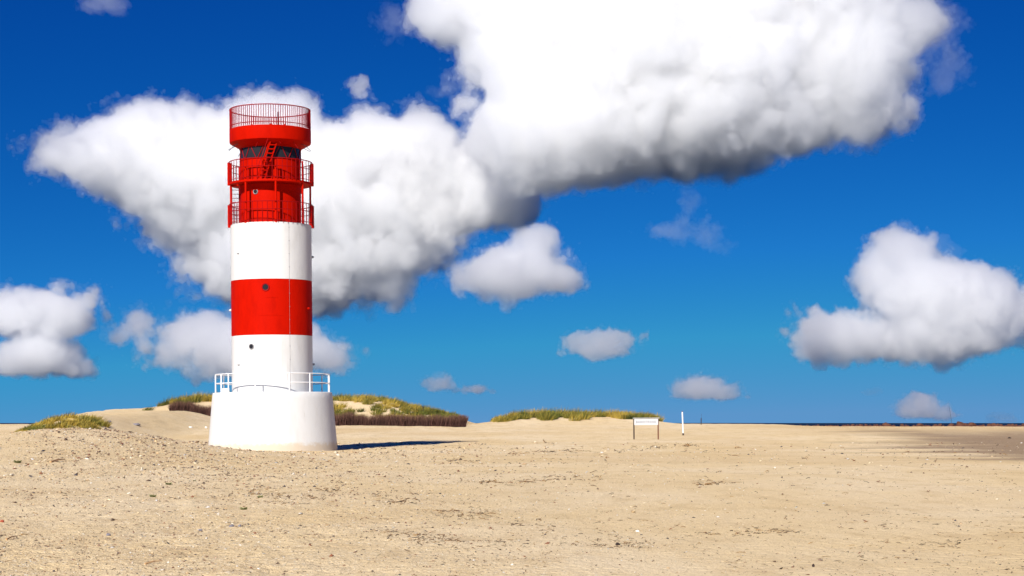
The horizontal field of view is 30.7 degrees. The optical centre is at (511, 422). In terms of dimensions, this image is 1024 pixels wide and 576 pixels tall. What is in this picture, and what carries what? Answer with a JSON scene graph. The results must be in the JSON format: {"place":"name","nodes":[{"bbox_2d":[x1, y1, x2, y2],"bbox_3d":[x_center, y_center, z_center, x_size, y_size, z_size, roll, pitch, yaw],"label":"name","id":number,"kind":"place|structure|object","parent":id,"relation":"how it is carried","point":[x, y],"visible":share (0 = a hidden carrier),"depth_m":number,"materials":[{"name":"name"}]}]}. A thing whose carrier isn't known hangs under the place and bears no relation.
{"place":"outdoors","nodes":[
{"label":"outdoors","id":0,"kind":"place"},
{"bbox_2d":[0,423,1022,425],"bbox_3d":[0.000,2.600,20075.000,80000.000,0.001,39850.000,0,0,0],"label":"sea","id":1,"kind":"structure","parent":0,"point":[872,424],"depth_m":8573.02,"materials":[{"name":"blue liquid"}]},
{"bbox_2d":[0,400,1023,575],"bbox_3d":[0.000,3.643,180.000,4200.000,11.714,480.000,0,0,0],"label":"beach","id":2,"kind":"structure","parent":0,"point":[598,434],"depth_m":35.62,"materials":[{"name":"beige sand"}]},
{"bbox_2d":[12,412,112,431],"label":"marram grass","id":3,"kind":"structure","parent":2,"relation":"on","point":[87,421],"depth_m":120.66,"materials":[{"name":"green plant"}]},
{"bbox_2d":[208,103,337,450],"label":"lighthouse","id":4,"kind":"object","parent":2,"relation":"on","point":[272,401],"visible":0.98,"depth_m":96.15,"materials":[{"name":"white paint"}]},
{"bbox_2d":[142,391,460,419],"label":"marram grass","id":5,"kind":"structure","parent":2,"relation":"on","point":[405,408],"depth_m":172.90,"materials":[{"name":"green plant"}]},
{"bbox_2d":[168,400,468,426],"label":"brushwood fence","id":6,"kind":"object","parent":2,"relation":"on","point":[348,418],"visible":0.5,"depth_m":159.88,"materials":[{"name":"brown wood"}]},
{"bbox_2d":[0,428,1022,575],"bbox_3d":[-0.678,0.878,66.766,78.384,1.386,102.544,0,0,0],"label":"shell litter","id":7,"kind":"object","parent":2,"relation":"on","point":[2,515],"visible":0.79,"depth_m":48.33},
{"bbox_2d":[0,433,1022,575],"bbox_3d":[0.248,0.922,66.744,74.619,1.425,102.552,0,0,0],"label":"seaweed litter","id":8,"kind":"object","parent":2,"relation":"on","point":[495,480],"visible":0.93,"depth_m":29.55,"materials":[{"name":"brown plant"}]},
{"bbox_2d":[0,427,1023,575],"bbox_3d":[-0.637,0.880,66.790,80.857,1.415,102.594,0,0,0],"label":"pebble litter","id":9,"kind":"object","parent":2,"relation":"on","point":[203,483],"visible":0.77,"depth_m":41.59,"materials":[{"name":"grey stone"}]},
{"bbox_2d":[489,406,663,421],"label":"marram grass","id":10,"kind":"structure","parent":2,"relation":"on","point":[575,414],"depth_m":175.49,"materials":[{"name":"green plant"}]},
{"bbox_2d":[633,419,658,438],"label":"beach sign","id":11,"kind":"object","parent":2,"relation":"on","point":[645,421],"visible":0.98,"depth_m":125.92,"materials":[{"name":"white wood"}]},
{"bbox_2d":[682,411,683,434],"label":"marker post","id":12,"kind":"object","parent":2,"relation":"on","point":[682,425],"visible":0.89,"depth_m":135.96,"materials":[{"name":"white paint"}]},
{"bbox_2d":[957,421,965,425],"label":"boulder","id":13,"kind":"object","parent":2,"relation":"on","point":[960,423],"visible":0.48,"depth_m":200.84,"materials":[{"name":"brown stone"}]},
{"bbox_2d":[0,0,1023,422],"label":"sky","id":14,"kind":"structure","parent":0,"point":[722,211],"materials":[{"name":"blue"}]}
]}

